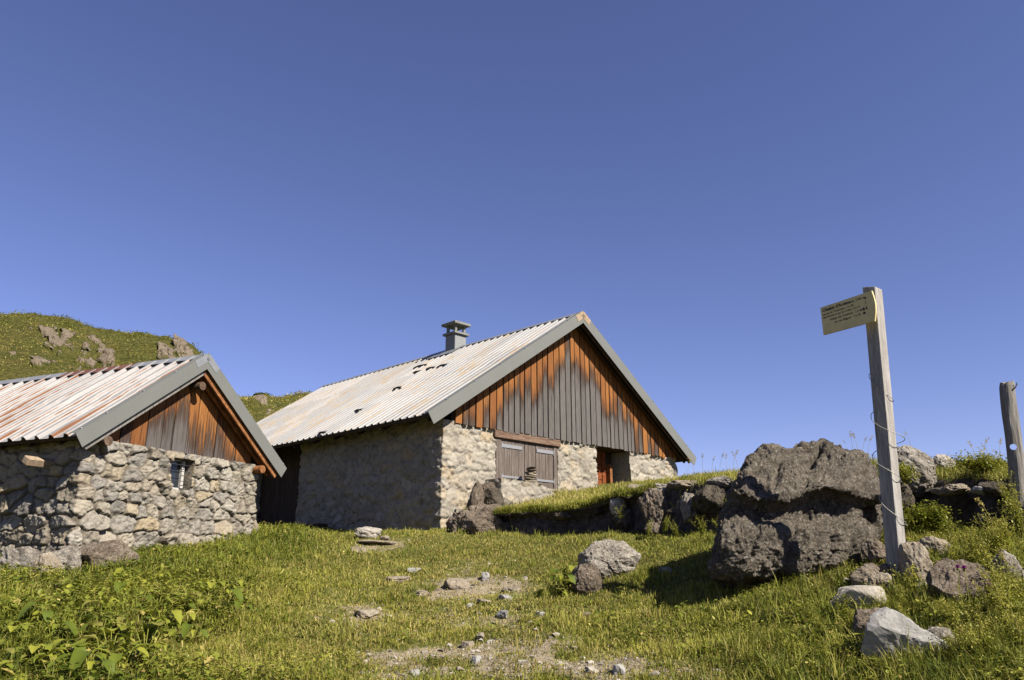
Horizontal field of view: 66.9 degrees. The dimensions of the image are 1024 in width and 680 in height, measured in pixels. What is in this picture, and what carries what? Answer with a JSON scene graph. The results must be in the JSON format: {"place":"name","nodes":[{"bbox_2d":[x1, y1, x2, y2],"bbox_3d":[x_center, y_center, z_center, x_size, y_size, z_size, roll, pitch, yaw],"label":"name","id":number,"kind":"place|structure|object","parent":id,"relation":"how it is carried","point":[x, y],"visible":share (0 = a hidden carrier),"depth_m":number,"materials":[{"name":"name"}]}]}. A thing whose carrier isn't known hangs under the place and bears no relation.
{"place":"outdoors","nodes":[
{"label":"outdoors","id":0,"kind":"place"},
{"bbox_2d":[0,313,200,380],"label":"hill","id":1,"kind":"structure","parent":0,"point":[60,347],"depth_m":80.94,"materials":[{"name":"green plant"}]},
{"bbox_2d":[0,310,203,379],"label":"hill grass tussocks","id":2,"kind":"object","parent":1,"relation":"on","point":[107,331],"visible":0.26,"depth_m":88.25,"materials":[{"name":"plant"}]},
{"bbox_2d":[241,392,309,422],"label":"hill","id":3,"kind":"structure","parent":0,"point":[265,400],"depth_m":213.02,"materials":[{"name":"green plant"}]},
{"bbox_2d":[238,389,311,418],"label":"hill grass tussocks","id":4,"kind":"object","parent":3,"relation":"on","point":[252,407],"visible":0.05,"depth_m":218.64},
{"bbox_2d":[0,0,1023,475],"label":"sky","id":5,"kind":"structure","parent":0,"point":[303,194],"materials":[{"name":"blue"}]},
{"bbox_2d":[0,452,1023,679],"bbox_3d":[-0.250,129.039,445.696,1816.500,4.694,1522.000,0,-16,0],"label":"ground","id":6,"kind":"structure","parent":0,"point":[957,504],"depth_m":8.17,"materials":[{"name":"plant"}]},
{"bbox_2d":[0,546,41,572],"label":"rock","id":7,"kind":"object","parent":6,"relation":"on","point":[22,556],"visible":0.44,"depth_m":9.38,"materials":[{"name":"stone"}]},
{"bbox_2d":[0,635,44,649],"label":"broadleaf plant","id":8,"kind":"object","parent":6,"relation":"on","point":[1,641],"visible":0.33,"depth_m":5.36,"materials":[{"name":"green plant"}]},
{"bbox_2d":[17,602,57,622],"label":"broadleaf plant","id":9,"kind":"object","parent":6,"relation":"on","point":[27,606],"visible":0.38,"depth_m":5.95,"materials":[{"name":"green plant"}]},
{"bbox_2d":[26,643,58,654],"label":"broadleaf plant","id":10,"kind":"object","parent":6,"relation":"on","point":[32,649],"visible":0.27,"depth_m":5.16,"materials":[{"name":"green plant"}]},
{"bbox_2d":[29,552,62,576],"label":"rock","id":11,"kind":"object","parent":6,"relation":"on","point":[50,558],"visible":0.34,"depth_m":8.98,"materials":[{"name":"beige stone"}]},
{"bbox_2d":[42,621,77,643],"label":"broadleaf plant","id":12,"kind":"object","parent":6,"relation":"on","point":[71,625],"visible":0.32,"depth_m":5.60,"materials":[{"name":"green plant"}]},
{"bbox_2d":[52,546,81,574],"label":"rock","id":13,"kind":"object","parent":6,"relation":"on","point":[69,556],"visible":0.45,"depth_m":9.29,"materials":[{"name":"stone"}]},
{"bbox_2d":[47,638,96,653],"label":"broadleaf plant","id":14,"kind":"object","parent":6,"relation":"on","point":[58,641],"visible":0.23,"depth_m":5.38,"materials":[{"name":"green plant"}]},
{"bbox_2d":[40,648,110,672],"bbox_3d":[-2.877,2.134,5.085,0.376,0.211,0.372,-5,-17,15],"label":"broadleaf plant","id":15,"kind":"object","parent":6,"relation":"on","point":[63,655],"visible":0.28,"depth_m":5.11,"materials":[{"name":"green plant"}]},
{"bbox_2d":[60,600,103,619],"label":"broadleaf plant","id":16,"kind":"object","parent":6,"relation":"on","point":[89,608],"visible":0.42,"depth_m":6.23,"materials":[{"name":"green plant"}]},
{"bbox_2d":[63,635,109,664],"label":"broadleaf plant","id":17,"kind":"object","parent":6,"relation":"on","point":[87,636],"visible":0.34,"depth_m":5.31,"materials":[{"name":"green plant"}]},
{"bbox_2d":[69,650,114,675],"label":"broadleaf plant","id":18,"kind":"object","parent":6,"relation":"on","point":[79,656],"visible":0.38,"depth_m":4.87,"materials":[{"name":"green plant"}]},
{"bbox_2d":[77,615,114,639],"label":"broadleaf plant","id":19,"kind":"object","parent":6,"relation":"on","point":[85,619],"visible":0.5,"depth_m":5.84,"materials":[{"name":"green plant"}]},
{"bbox_2d":[86,626,130,654],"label":"broadleaf plant","id":20,"kind":"object","parent":6,"relation":"on","point":[107,631],"visible":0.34,"depth_m":5.54,"materials":[{"name":"green plant"}]},
{"bbox_2d":[79,539,139,568],"bbox_3d":[-5.101,2.746,9.668,0.817,0.505,0.557,-4,-17,12],"label":"rock","id":21,"kind":"object","parent":6,"relation":"on","point":[111,550],"visible":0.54,"depth_m":9.54,"materials":[{"name":"stone"}]},
{"bbox_2d":[110,581,141,596],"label":"broadleaf plant","id":22,"kind":"object","parent":6,"relation":"on","point":[121,586],"visible":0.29,"depth_m":7.26,"materials":[{"name":"green plant"}]},
{"bbox_2d":[108,644,153,668],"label":"broadleaf plant","id":23,"kind":"object","parent":6,"relation":"on","point":[115,657],"visible":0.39,"depth_m":5.09,"materials":[{"name":"green plant"}]},
{"bbox_2d":[111,617,156,642],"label":"broadleaf plant","id":24,"kind":"object","parent":6,"relation":"on","point":[124,628],"visible":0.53,"depth_m":5.83,"materials":[{"name":"green plant"}]},
{"bbox_2d":[0,353,286,556],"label":"stone hut","id":25,"kind":"object","parent":6,"relation":"on","point":[171,451],"visible":0.8,"depth_m":11.65,"materials":[{"name":"stone"}]},
{"bbox_2d":[170,459,184,489],"bbox_3d":[-5.317,2.076,12.054,0.070,0.520,0.490,-7,-17,22],"label":"window frame","id":26,"kind":"structure","parent":25,"relation":"in","point":[175,475],"depth_m":12.19,"materials":[{"name":"white paint"}]},
{"bbox_2d":[119,622,168,648],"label":"broadleaf plant","id":27,"kind":"object","parent":6,"relation":"on","point":[149,628],"visible":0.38,"depth_m":5.77,"materials":[{"name":"green plant"}]},
{"bbox_2d":[128,621,180,650],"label":"broadleaf plant","id":28,"kind":"object","parent":6,"relation":"on","point":[171,631],"visible":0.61,"depth_m":5.80,"materials":[{"name":"green plant"}]},
{"bbox_2d":[141,594,181,616],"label":"broadleaf plant","id":29,"kind":"object","parent":6,"relation":"on","point":[158,597],"visible":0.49,"depth_m":6.88,"materials":[{"name":"green plant"}]},
{"bbox_2d":[148,610,184,627],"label":"broadleaf plant","id":30,"kind":"object","parent":6,"relation":"on","point":[177,615],"visible":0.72,"depth_m":6.39,"materials":[{"name":"green plant"}]},
{"bbox_2d":[181,623,211,642],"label":"broadleaf plant","id":31,"kind":"object","parent":6,"relation":"on","point":[185,628],"visible":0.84,"depth_m":6.17,"materials":[{"name":"green plant"}]},
{"bbox_2d":[180,593,215,619],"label":"broadleaf plant","id":32,"kind":"object","parent":6,"relation":"on","point":[192,611],"visible":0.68,"depth_m":6.94,"materials":[{"name":"green plant"}]},
{"bbox_2d":[203,580,230,597],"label":"broadleaf plant","id":33,"kind":"object","parent":6,"relation":"on","point":[211,584],"visible":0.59,"depth_m":7.64,"materials":[{"name":"green plant"}]},
{"bbox_2d":[209,588,246,606],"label":"broadleaf plant","id":34,"kind":"object","parent":6,"relation":"on","point":[238,594],"visible":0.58,"depth_m":7.10,"materials":[{"name":"green plant"}]},
{"bbox_2d":[356,609,378,618],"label":"stone","id":35,"kind":"object","parent":6,"relation":"on","point":[367,613],"visible":0.77,"depth_m":7.55,"materials":[{"name":"beige stone"}]},
{"bbox_2d":[354,526,381,538],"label":"rock","id":36,"kind":"object","parent":6,"relation":"on","point":[361,532],"visible":0.87,"depth_m":13.74,"materials":[{"name":"stone"}]},
{"bbox_2d":[357,540,396,543],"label":"stone","id":37,"kind":"object","parent":6,"relation":"on","point":[375,542],"visible":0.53,"depth_m":13.29,"materials":[{"name":"beige stone"}]},
{"bbox_2d":[443,578,470,589],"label":"stone","id":38,"kind":"object","parent":6,"relation":"on","point":[456,583],"visible":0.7,"depth_m":8.76,"materials":[{"name":"beige stone"}]},
{"bbox_2d":[446,503,503,533],"bbox_3d":[-0.599,3.607,14.643,1.266,1.053,1.217,-10,-19,30],"label":"boulder","id":39,"kind":"object","parent":6,"relation":"on","point":[477,518],"visible":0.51,"depth_m":14.27,"materials":[{"name":"stone"}]},
{"bbox_2d":[254,311,696,530],"bbox_3d":[-2.559,3.086,23.642,12.464,6.940,10.105,-15,-22,43],"label":"stone chalet","id":40,"kind":"object","parent":6,"relation":"on","point":[424,443],"visible":0.62,"depth_m":19.23,"materials":[{"name":"stone"}]},
{"bbox_2d":[495,438,557,488],"bbox_3d":[0.351,2.957,18.246,0.090,1.075,2.100,-15,-22,43],"label":"window frame","id":41,"kind":"structure","parent":40,"relation":"in","point":[498,440],"depth_m":17.68,"materials":[{"name":"grey wood"}]},
{"bbox_2d":[596,451,601,484],"bbox_3d":[2.067,3.696,20.667,0.054,1.994,1.010,-15,-22,43],"label":"door frame","id":42,"kind":"structure","parent":40,"relation":"in","point":[598,460],"depth_m":21.01,"materials":[{"name":"red wood"}]},
{"bbox_2d":[469,480,484,505],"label":"rock","id":43,"kind":"object","parent":6,"relation":"on","point":[477,495],"visible":0.66,"depth_m":15.96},
{"bbox_2d":[483,487,504,506],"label":"rock","id":44,"kind":"object","parent":6,"relation":"on","point":[494,495],"visible":0.65,"depth_m":16.12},
{"bbox_2d":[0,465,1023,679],"bbox_3d":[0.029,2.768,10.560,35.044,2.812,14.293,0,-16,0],"label":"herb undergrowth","id":45,"kind":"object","parent":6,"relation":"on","point":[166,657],"visible":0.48,"depth_m":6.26,"materials":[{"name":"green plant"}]},
{"bbox_2d":[485,478,554,505],"bbox_3d":[0.212,3.616,17.378,1.779,0.934,0.586,15,-22,-42],"label":"stone bench","id":46,"kind":"object","parent":6,"relation":"on","point":[514,490],"visible":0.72,"depth_m":17.06,"materials":[{"name":"beige stone"}]},
{"bbox_2d":[57,530,991,679],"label":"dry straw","id":47,"kind":"object","parent":6,"relation":"on","point":[460,612],"visible":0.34,"depth_m":6.76,"materials":[{"name":"beige plant"}]},
{"bbox_2d":[305,539,801,679],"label":"gravel","id":48,"kind":"structure","parent":6,"relation":"on","point":[654,672],"depth_m":5.86,"materials":[{"name":"gravel"}]},
{"bbox_2d":[536,573,571,598],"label":"broadleaf plant","id":49,"kind":"object","parent":6,"relation":"on","point":[564,591],"visible":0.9,"depth_m":7.82,"materials":[{"name":"green plant"}]},
{"bbox_2d":[550,568,575,589],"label":"broadleaf plant","id":50,"kind":"object","parent":6,"relation":"on","point":[556,571],"visible":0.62,"depth_m":8.01,"materials":[{"name":"green plant"}]},
{"bbox_2d":[496,489,646,521],"bbox_3d":[0.757,3.090,13.784,0.910,0.596,4.709,14,-21,-40],"label":"ground turf edge","id":51,"kind":"object","parent":6,"relation":"on","point":[578,514],"visible":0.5,"depth_m":13.23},
{"bbox_2d":[553,511,572,520],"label":"rock","id":52,"kind":"object","parent":51,"relation":"on","point":[561,515],"visible":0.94,"depth_m":13.30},
{"bbox_2d":[490,481,656,514],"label":"ledge grass","id":53,"kind":"structure","parent":51,"relation":"on","point":[557,507],"depth_m":13.20,"materials":[{"name":"plant"}]},
{"bbox_2d":[609,497,625,514],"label":"rock","id":54,"kind":"object","parent":51,"relation":"on","point":[619,502],"visible":0.74,"depth_m":12.46,"materials":[{"name":"stone"}]},
{"bbox_2d":[571,563,603,594],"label":"rock","id":55,"kind":"object","parent":6,"relation":"on","point":[588,577],"visible":0.88,"depth_m":7.92,"materials":[{"name":"stone"}]},
{"bbox_2d":[578,539,640,578],"bbox_3d":[1.034,2.425,8.439,0.615,0.495,0.565,11,-19,-33],"label":"boulder","id":56,"kind":"object","parent":6,"relation":"on","point":[608,557],"visible":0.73,"depth_m":8.30,"materials":[{"name":"stone"}]},
{"bbox_2d":[611,507,633,531],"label":"rock","id":57,"kind":"object","parent":6,"relation":"on","point":[625,523],"visible":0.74,"depth_m":12.26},
{"bbox_2d":[638,488,667,524],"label":"rock","id":58,"kind":"object","parent":6,"relation":"on","point":[653,504],"visible":0.77,"depth_m":11.76,"materials":[{"name":"stone"}]},
{"bbox_2d":[644,522,662,536],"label":"rock","id":59,"kind":"object","parent":6,"relation":"on","point":[657,527],"visible":0.61,"depth_m":11.28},
{"bbox_2d":[666,480,697,489],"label":"rock","id":60,"kind":"object","parent":6,"relation":"on","point":[676,484],"visible":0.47,"depth_m":11.66,"materials":[{"name":"beige stone"}]},
{"bbox_2d":[680,492,699,523],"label":"rock","id":61,"kind":"object","parent":6,"relation":"on","point":[690,513],"visible":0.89,"depth_m":11.08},
{"bbox_2d":[694,484,725,519],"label":"rock","id":62,"kind":"object","parent":6,"relation":"on","point":[709,500],"visible":0.85,"depth_m":10.78,"materials":[{"name":"stone"}]},
{"bbox_2d":[705,476,731,488],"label":"rock","id":63,"kind":"object","parent":62,"relation":"on","point":[724,482],"visible":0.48,"depth_m":10.88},
{"bbox_2d":[706,438,882,589],"bbox_3d":[2.884,1.754,7.768,1.644,1.672,2.388,-6,-17,21],"label":"boulder","id":64,"kind":"object","parent":6,"relation":"on","point":[795,509],"visible":0.86,"depth_m":7.26,"materials":[{"name":"stone"}]},
{"bbox_2d":[829,617,851,658],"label":"bedstraw weed","id":65,"kind":"object","parent":6,"relation":"on","point":[836,641],"visible":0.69,"depth_m":5.03,"materials":[{"name":"green plant"}]},
{"bbox_2d":[829,585,885,610],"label":"rock","id":66,"kind":"object","parent":6,"relation":"on","point":[864,590],"visible":0.46,"depth_m":5.81,"materials":[{"name":"stone"}]},
{"bbox_2d":[820,287,906,580],"bbox_3d":[3.128,0.921,6.691,0.265,2.865,0.549,10,-19,-30],"label":"signpost","id":67,"kind":"object","parent":6,"relation":"on","point":[866,307],"visible":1,"depth_m":6.67,"materials":[{"name":"grey wood"}]},
{"bbox_2d":[851,607,879,640],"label":"rock","id":68,"kind":"object","parent":6,"relation":"on","point":[861,618],"visible":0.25,"depth_m":5.30,"materials":[{"name":"stone"}]},
{"bbox_2d":[849,565,893,591],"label":"rock","id":69,"kind":"object","parent":6,"relation":"on","point":[867,574],"visible":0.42,"depth_m":6.19,"materials":[{"name":"beige stone"}]},
{"bbox_2d":[861,538,885,562],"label":"rock","id":70,"kind":"object","parent":6,"relation":"on","point":[872,549],"visible":0.88,"depth_m":6.96,"materials":[{"name":"stone"}]},
{"bbox_2d":[884,563,922,590],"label":"yellow weed","id":71,"kind":"object","parent":6,"relation":"on","point":[913,577],"visible":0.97,"depth_m":5.89,"materials":[{"name":"green plant"}]},
{"bbox_2d":[861,607,948,661],"bbox_3d":[2.459,1.925,4.927,0.563,0.432,0.394,0,-16,0],"label":"rock","id":72,"kind":"object","parent":6,"relation":"on","point":[883,624],"visible":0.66,"depth_m":4.80,"materials":[{"name":"grey stone"}]},
{"bbox_2d":[900,482,914,514],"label":"rock","id":73,"kind":"object","parent":6,"relation":"on","point":[906,492],"visible":0.29,"depth_m":8.54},
{"bbox_2d":[898,458,922,483],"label":"shrub","id":74,"kind":"object","parent":73,"relation":"on","point":[904,472],"visible":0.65,"depth_m":8.48,"materials":[{"name":"green plant"}]},
{"bbox_2d":[897,541,932,585],"bbox_3d":[3.214,1.794,6.172,0.259,0.374,0.220,0,-16,0],"label":"rock","id":75,"kind":"object","parent":6,"relation":"on","point":[916,554],"visible":0.7,"depth_m":6.12,"materials":[{"name":"beige stone"}]},
{"bbox_2d":[897,445,936,496],"bbox_3d":[4.625,1.528,9.010,0.541,0.599,0.543,-13,-21,38],"label":"rock","id":76,"kind":"object","parent":6,"relation":"on","point":[926,465],"visible":0.54,"depth_m":8.84,"materials":[{"name":"stone"}]},
{"bbox_2d":[902,498,961,535],"bbox_3d":[4.028,1.768,7.538,0.632,0.477,0.595,1,-16,-4],"label":"shrub","id":77,"kind":"object","parent":6,"relation":"on","point":[933,520],"visible":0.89,"depth_m":7.45,"materials":[{"name":"green plant"}]},
{"bbox_2d":[917,536,951,557],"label":"rock","id":78,"kind":"object","parent":6,"relation":"on","point":[935,544],"visible":0.46,"depth_m":6.66,"materials":[{"name":"beige stone"}]},
{"bbox_2d":[927,626,957,644],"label":"rock","id":79,"kind":"object","parent":6,"relation":"on","point":[936,631],"visible":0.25,"depth_m":4.85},
{"bbox_2d":[933,454,955,469],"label":"rock","id":80,"kind":"object","parent":6,"relation":"on","point":[939,459],"visible":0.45,"depth_m":9.26,"materials":[{"name":"stone"}]},
{"bbox_2d":[930,483,969,496],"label":"rock","id":81,"kind":"object","parent":6,"relation":"on","point":[952,490],"visible":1,"depth_m":8.15,"materials":[{"name":"beige stone"}]},
{"bbox_2d":[943,632,962,661],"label":"bedstraw weed","id":82,"kind":"object","parent":6,"relation":"on","point":[950,642],"visible":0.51,"depth_m":4.60,"materials":[{"name":"green plant"}]},
{"bbox_2d":[943,533,968,560],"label":"bedstraw weed","id":83,"kind":"object","parent":6,"relation":"on","point":[953,555],"visible":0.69,"depth_m":6.24,"materials":[{"name":"green plant"}]},
{"bbox_2d":[939,595,974,625],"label":"bedstraw weed","id":84,"kind":"object","parent":6,"relation":"on","point":[944,604],"visible":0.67,"depth_m":5.12,"materials":[{"name":"green plant"}]},
{"bbox_2d":[926,558,991,602],"bbox_3d":[3.248,1.804,5.631,0.459,0.426,0.390,0,-16,0],"label":"rock","id":85,"kind":"object","parent":6,"relation":"on","point":[942,575],"visible":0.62,"depth_m":5.56,"materials":[{"name":"stone"}]},
{"bbox_2d":[945,614,990,652],"bbox_3d":[2.762,1.800,4.617,0.233,0.309,0.273,-1,-16,2],"label":"bedstraw weed","id":86,"kind":"object","parent":6,"relation":"on","point":[967,638],"visible":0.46,"depth_m":4.64,"materials":[{"name":"green plant"}]},
{"bbox_2d":[953,580,985,630],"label":"bedstraw weed","id":87,"kind":"object","parent":6,"relation":"on","point":[965,614],"visible":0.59,"depth_m":4.98,"materials":[{"name":"green plant"}]},
{"bbox_2d":[957,521,987,561],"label":"bedstraw weed","id":88,"kind":"object","parent":6,"relation":"on","point":[972,527],"visible":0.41,"depth_m":6.38,"materials":[{"name":"green plant"}]},
{"bbox_2d":[954,619,992,660],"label":"bedstraw weed","id":89,"kind":"object","parent":6,"relation":"on","point":[972,633],"visible":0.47,"depth_m":4.55,"materials":[{"name":"green plant"}]},
{"bbox_2d":[945,449,1007,475],"bbox_3d":[5.152,1.343,8.446,0.680,0.318,0.626,6,-17,-21],"label":"shrub","id":90,"kind":"object","parent":6,"relation":"on","point":[986,461],"visible":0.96,"depth_m":8.38,"materials":[{"name":"green plant"}]},
{"bbox_2d":[964,526,993,568],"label":"bedstraw weed","id":91,"kind":"object","parent":6,"relation":"on","point":[972,545],"visible":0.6,"depth_m":6.05,"materials":[{"name":"green plant"}]},
{"bbox_2d":[967,538,1006,571],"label":"bedstraw weed","id":92,"kind":"object","parent":6,"relation":"on","point":[988,556],"visible":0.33,"depth_m":5.99,"materials":[{"name":"green plant"}]},
{"bbox_2d":[971,497,1006,530],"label":"rock","id":93,"kind":"object","parent":6,"relation":"on","point":[990,504],"visible":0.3,"depth_m":7.61,"materials":[{"name":"stone"}]},
{"bbox_2d":[977,481,1009,498],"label":"rock","id":94,"kind":"object","parent":93,"relation":"on","point":[990,489],"visible":0.69,"depth_m":7.62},
{"bbox_2d":[972,563,1007,622],"bbox_3d":[3.198,1.714,5.162,0.213,0.491,0.220,-8,-18,25],"label":"bedstraw weed","id":95,"kind":"object","parent":6,"relation":"on","point":[985,601],"visible":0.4,"depth_m":5.15,"materials":[{"name":"green plant"}]},
{"bbox_2d":[970,510,1018,547],"bbox_3d":[4.110,1.617,6.496,0.291,0.386,0.341,7,-17,-22],"label":"bedstraw weed","id":96,"kind":"object","parent":6,"relation":"on","point":[995,529],"visible":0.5,"depth_m":6.51,"materials":[{"name":"green plant"}]},
{"bbox_2d":[966,604,1023,640],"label":"bedstraw weed","id":97,"kind":"object","parent":6,"relation":"on","point":[986,617],"visible":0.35,"depth_m":4.73,"materials":[{"name":"green plant"}]},
{"bbox_2d":[977,495,1015,554],"bbox_3d":[3.968,1.561,6.318,0.270,0.600,0.260,1,-16,-3],"label":"bedstraw weed","id":98,"kind":"object","parent":6,"relation":"on","point":[1002,537],"visible":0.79,"depth_m":6.32,"materials":[{"name":"green plant"}]},
{"bbox_2d":[979,556,1017,613],"bbox_3d":[3.245,1.693,5.147,0.220,0.491,0.213,-4,-17,14],"label":"bedstraw weed","id":99,"kind":"object","parent":6,"relation":"on","point":[1007,592],"visible":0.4,"depth_m":5.14,"materials":[{"name":"green plant"}]},
{"bbox_2d":[985,548,1017,592],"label":"bedstraw weed","id":100,"kind":"object","parent":6,"relation":"on","point":[996,576],"visible":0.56,"depth_m":5.49,"materials":[{"name":"green plant"}]},
{"bbox_2d":[983,563,1023,603],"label":"bedstraw weed","id":101,"kind":"object","parent":6,"relation":"on","point":[1017,589],"visible":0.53,"depth_m":5.33,"materials":[{"name":"green plant"}]},
{"bbox_2d":[990,549,1023,582],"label":"rock","id":102,"kind":"object","parent":6,"relation":"on","point":[1011,558],"visible":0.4,"depth_m":5.75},
{"bbox_2d":[990,582,1023,633],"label":"bedstraw weed","id":103,"kind":"object","parent":6,"relation":"on","point":[1000,611],"visible":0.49,"depth_m":4.89,"materials":[{"name":"green plant"}]},
{"bbox_2d":[994,470,1020,512],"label":"bedstraw weed","id":104,"kind":"object","parent":6,"relation":"on","point":[1004,491],"visible":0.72,"depth_m":7.08,"materials":[{"name":"green plant"}]},
{"bbox_2d":[994,583,1023,651],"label":"bedstraw weed","id":105,"kind":"object","parent":6,"relation":"on","point":[1018,630],"visible":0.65,"depth_m":4.59,"materials":[{"name":"green plant"}]},
{"bbox_2d":[996,487,1023,537],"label":"bedstraw weed","id":106,"kind":"object","parent":6,"relation":"on","point":[1018,520],"visible":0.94,"depth_m":6.74,"materials":[{"name":"green plant"}]},
{"bbox_2d":[999,381,1023,537],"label":"fence post","id":107,"kind":"object","parent":6,"relation":"on","point":[1011,424],"visible":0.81,"depth_m":7.44,"materials":[{"name":"grey wood"}]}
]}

